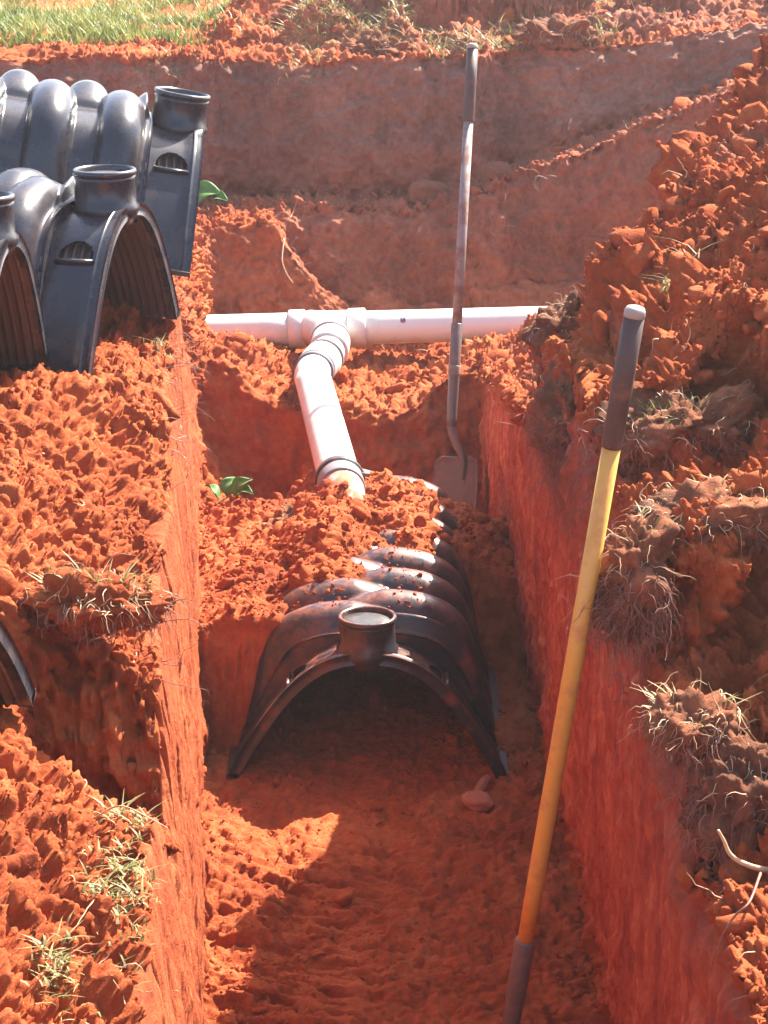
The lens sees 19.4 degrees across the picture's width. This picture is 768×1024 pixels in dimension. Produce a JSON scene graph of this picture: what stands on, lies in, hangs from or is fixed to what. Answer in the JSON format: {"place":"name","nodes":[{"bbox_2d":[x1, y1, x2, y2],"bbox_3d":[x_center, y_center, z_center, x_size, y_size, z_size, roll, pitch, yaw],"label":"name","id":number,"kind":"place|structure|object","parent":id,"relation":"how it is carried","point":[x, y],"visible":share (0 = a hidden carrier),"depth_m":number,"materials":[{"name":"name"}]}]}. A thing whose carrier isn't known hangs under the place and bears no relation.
{"place":"outdoors","nodes":[
{"label":"outdoors","id":0,"kind":"place"},
{"bbox_2d":[0,0,231,48],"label":"grass","id":1,"kind":"structure","parent":0,"point":[91,19],"depth_m":8.55,"materials":[{"name":"green plant"}]},
{"bbox_2d":[0,0,767,1023],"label":"ground","id":2,"kind":"structure","parent":0,"point":[642,932],"depth_m":4.33,"materials":[{"name":"red soil"}]},
{"bbox_2d":[0,620,36,707],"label":"leaching chamber","id":3,"kind":"object","parent":2,"relation":"on","point":[17,688],"visible":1,"depth_m":2.91,"materials":[{"name":"black plastic"}]},
{"bbox_2d":[0,191,48,365],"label":"leaching chamber","id":4,"kind":"object","parent":2,"relation":"on","point":[23,338],"visible":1,"depth_m":4.05,"materials":[{"name":"black plastic"}]},
{"bbox_2d":[3,916,113,1023],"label":"grass tuft","id":5,"kind":"object","parent":2,"relation":"on","point":[59,962],"visible":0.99,"depth_m":2.37,"materials":[{"name":"plant"}]},
{"bbox_2d":[0,164,179,374],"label":"leaching chamber","id":6,"kind":"object","parent":2,"relation":"on","point":[91,235],"visible":0.81,"depth_m":4.26,"materials":[{"name":"black plastic"}]},
{"bbox_2d":[0,69,210,277],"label":"leaching chamber","id":7,"kind":"object","parent":2,"relation":"on","point":[56,130],"visible":0.64,"depth_m":4.74,"materials":[{"name":"black plastic"}]},
{"bbox_2d":[16,551,195,660],"bbox_3d":[-0.382,0.128,3.099,0.252,0.151,0.168,0,17,0],"label":"sod clump","id":8,"kind":"object","parent":2,"relation":"on","point":[76,606],"visible":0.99,"depth_m":3.08,"materials":[{"name":"red soil"}]},
{"bbox_2d":[60,807,177,991],"bbox_3d":[-0.314,0.507,2.682,0.119,0.284,0.473,0,17,0],"label":"grass tuft","id":9,"kind":"object","parent":2,"relation":"on","point":[128,890],"visible":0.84,"depth_m":2.65,"materials":[{"name":"plant"}]},
{"bbox_2d":[84,792,165,843],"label":"grass tuft","id":10,"kind":"object","parent":2,"relation":"on","point":[135,814],"visible":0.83,"depth_m":2.86,"materials":[{"name":"plant"}]},
{"bbox_2d":[93,805,168,828],"bbox_3d":[-0.300,0.359,2.637,0.113,0.033,0.009,11,20,31],"label":"root","id":11,"kind":"object","parent":2,"relation":"on","point":[103,812],"visible":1,"depth_m":2.63,"materials":[{"name":"plant"}]},
{"bbox_2d":[135,333,215,721],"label":"crumbs","id":12,"kind":"object","parent":2,"relation":"on","point":[159,344],"visible":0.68,"depth_m":4.58,"materials":[{"name":"orange soil"}]},
{"bbox_2d":[198,180,219,202],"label":"leaf","id":13,"kind":"object","parent":2,"relation":"on","point":[207,188],"visible":0.65,"depth_m":7.64,"materials":[{"name":"green plant"}]},
{"bbox_2d":[211,190,228,202],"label":"leaf","id":14,"kind":"object","parent":2,"relation":"on","point":[221,195],"visible":1,"depth_m":7.59,"materials":[{"name":"green plant"}]},
{"bbox_2d":[281,238,292,282],"bbox_3d":[-0.317,-0.803,7.190,0.029,0.132,0.079,-7,18,-21],"label":"root","id":15,"kind":"object","parent":2,"relation":"attached to","point":[282,257],"visible":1,"depth_m":7.18,"materials":[{"name":"plant"}]},
{"bbox_2d":[226,468,508,778],"bbox_3d":[-0.035,0.221,5.294,0.598,0.352,1.244,0,17,0],"label":"leaching chamber","id":16,"kind":"object","parent":2,"relation":"on","point":[366,628],"visible":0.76,"depth_m":4.82,"materials":[{"name":"black plastic"}]},
{"bbox_2d":[197,469,540,753],"bbox_3d":[-0.059,0.479,5.554,0.887,1.094,1.374,0,17,0],"label":"soil mound","id":17,"kind":"object","parent":2,"relation":"on","point":[229,703],"visible":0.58,"depth_m":5.26,"materials":[{"name":"orange soil"}]},
{"bbox_2d":[205,477,253,502],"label":"leaf sprig","id":18,"kind":"object","parent":17,"relation":"on","point":[230,485],"visible":1,"depth_m":5.71,"materials":[{"name":"green plant"}]},
{"bbox_2d":[258,502,293,529],"bbox_3d":[-0.246,0.061,5.528,0.150,0.160,0.160,3,17,11],"label":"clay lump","id":19,"kind":"object","parent":17,"relation":"on","point":[288,512],"visible":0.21,"depth_m":5.51,"materials":[{"name":"soil"}]},
{"bbox_2d":[197,464,516,710],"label":"mound crumbs","id":20,"kind":"object","parent":17,"relation":"on","point":[420,520],"visible":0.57,"depth_m":5.33,"materials":[{"name":"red soil"}]},
{"bbox_2d":[333,24,411,57],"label":"sod clump","id":21,"kind":"object","parent":2,"relation":"on","point":[373,42],"visible":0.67,"depth_m":7.86,"materials":[{"name":"soil"}]},
{"bbox_2d":[205,306,546,499],"bbox_3d":[-0.100,-0.282,6.355,2.103,0.259,1.907,0,17,0],"label":"drain pipe","id":22,"kind":"object","parent":2,"relation":"on","point":[328,339],"visible":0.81,"depth_m":7.13,"materials":[{"name":"white plastic"}]},
{"bbox_2d":[0,0,767,1023],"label":"soil crumbs","id":23,"kind":"object","parent":2,"relation":"on","point":[638,260],"visible":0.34,"depth_m":4.14,"materials":[{"name":"orange soil"}]},
{"bbox_2d":[1,0,767,1003],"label":"straw","id":24,"kind":"object","parent":2,"relation":"on","point":[161,814],"visible":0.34,"depth_m":2.84,"materials":[{"name":"beige plant"}]},
{"bbox_2d":[132,0,664,134],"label":"weeds","id":25,"kind":"object","parent":2,"relation":"on","point":[403,16],"visible":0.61,"depth_m":8.03,"materials":[{"name":"green plant"}]},
{"bbox_2d":[135,54,705,817],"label":"hanging roots","id":26,"kind":"object","parent":2,"relation":"hanging from","point":[561,506],"visible":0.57,"depth_m":4.23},
{"bbox_2d":[407,179,449,205],"bbox_3d":[0.153,-1.090,7.721,0.149,0.101,0.104,6,20,-2],"label":"rock","id":27,"kind":"object","parent":2,"relation":"on","point":[421,191],"visible":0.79,"depth_m":7.67,"materials":[{"name":"brown stone"}]},
{"bbox_2d":[432,43,477,507],"bbox_3d":[0.226,-0.601,6.348,0.157,1.461,0.148,3,-1,10],"label":"shovel","id":28,"kind":"object","parent":2,"relation":"on","point":[456,478],"visible":0.62,"depth_m":6.37,"materials":[{"name":"grey metal"}]},
{"bbox_2d":[461,790,493,810],"bbox_3d":[0.188,0.588,4.595,0.063,0.026,0.071,1,19,-18],"label":"clay lump","id":29,"kind":"object","parent":2,"relation":"on","point":[477,800],"visible":1,"depth_m":4.57,"materials":[{"name":"red soil"}]},
{"bbox_2d":[474,774,491,790],"bbox_3d":[0.204,0.569,4.689,0.022,0.018,0.094,11,22,15],"label":"clay lump","id":30,"kind":"object","parent":2,"relation":"on","point":[482,783],"visible":0.79,"depth_m":4.68,"materials":[{"name":"red soil"}]},
{"bbox_2d":[478,161,512,183],"bbox_3d":[0.381,-1.151,7.660,0.122,0.090,0.113,2,19,-13],"label":"rock","id":31,"kind":"object","parent":2,"relation":"on","point":[488,170],"visible":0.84,"depth_m":7.62,"materials":[{"name":"brown stone"}]},
{"bbox_2d":[492,362,576,513],"bbox_3d":[0.356,-0.126,4.207,0.268,0.311,0.277,15,23,40],"label":"sod clump","id":32,"kind":"object","parent":2,"relation":"on","point":[554,396],"visible":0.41,"depth_m":4.17,"materials":[{"name":"soil"}]},
{"bbox_2d":[514,286,580,386],"bbox_3d":[0.364,-0.347,4.490,0.217,0.202,0.235,0,17,0],"label":"sod clump","id":33,"kind":"object","parent":2,"relation":"on","point":[557,316],"visible":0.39,"depth_m":4.43,"materials":[{"name":"soil"}]},
{"bbox_2d":[508,13,615,69],"bbox_3d":[0.619,-1.631,7.818,0.383,0.235,0.273,0,17,0],"label":"sod clump","id":34,"kind":"object","parent":2,"relation":"on","point":[555,31],"visible":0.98,"depth_m":7.75,"materials":[{"name":"soil"}]},
{"bbox_2d":[502,305,645,1023],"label":"shovel","id":35,"kind":"object","parent":2,"relation":"on","point":[611,445],"visible":1,"depth_m":3.15,"materials":[{"name":"yellow wood"}]},
{"bbox_2d":[550,501,696,692],"bbox_3d":[0.330,0.129,3.120,0.200,0.272,0.202,0,17,0],"label":"sod clump","id":36,"kind":"object","parent":2,"relation":"on","point":[633,599],"visible":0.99,"depth_m":3.10,"materials":[{"name":"soil"}]},
{"bbox_2d":[562,379,767,479],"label":"sod clump","id":37,"kind":"object","parent":2,"relation":"on","point":[719,421],"visible":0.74,"depth_m":3.57,"materials":[{"name":"soil"}]},
{"bbox_2d":[657,182,675,201],"bbox_3d":[0.620,-0.639,4.563,0.125,0.064,0.103,-1,19,-24],"label":"clay lump","id":38,"kind":"object","parent":2,"relation":"on","point":[661,195],"visible":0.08,"depth_m":4.55,"materials":[{"name":"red soil"}]},
{"bbox_2d":[639,235,711,297],"bbox_3d":[0.544,-0.443,4.053,0.176,0.136,0.194,0,17,0],"label":"grass tuft","id":39,"kind":"object","parent":2,"relation":"on","point":[664,283],"visible":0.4,"depth_m":4.04,"materials":[{"name":"beige plant"}]},
{"bbox_2d":[606,473,767,601],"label":"sod clump","id":40,"kind":"object","parent":2,"relation":"on","point":[742,516],"visible":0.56,"depth_m":3.15,"materials":[{"name":"soil"}]},
{"bbox_2d":[620,668,758,809],"bbox_3d":[0.403,0.297,2.973,0.177,0.207,0.170,6,18,18],"label":"sod clump","id":41,"kind":"object","parent":2,"relation":"on","point":[687,727],"visible":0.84,"depth_m":2.94,"materials":[{"name":"soil"}]},
{"bbox_2d":[640,728,767,902],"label":"sod clump","id":42,"kind":"object","parent":2,"relation":"on","point":[729,800],"visible":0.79,"depth_m":2.91,"materials":[{"name":"soil"}]},
{"bbox_2d":[709,872,761,971],"bbox_3d":[0.448,0.513,2.799,0.028,0.092,0.117,13,21,37],"label":"root","id":43,"kind":"object","parent":42,"relation":"hanging from","point":[750,899],"visible":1,"depth_m":2.77,"materials":[{"name":"beige plant"}]},
{"bbox_2d":[717,829,767,872],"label":"root","id":44,"kind":"object","parent":42,"relation":"attached to","point":[731,855],"visible":1,"depth_m":2.85,"materials":[{"name":"plant"}]}
]}

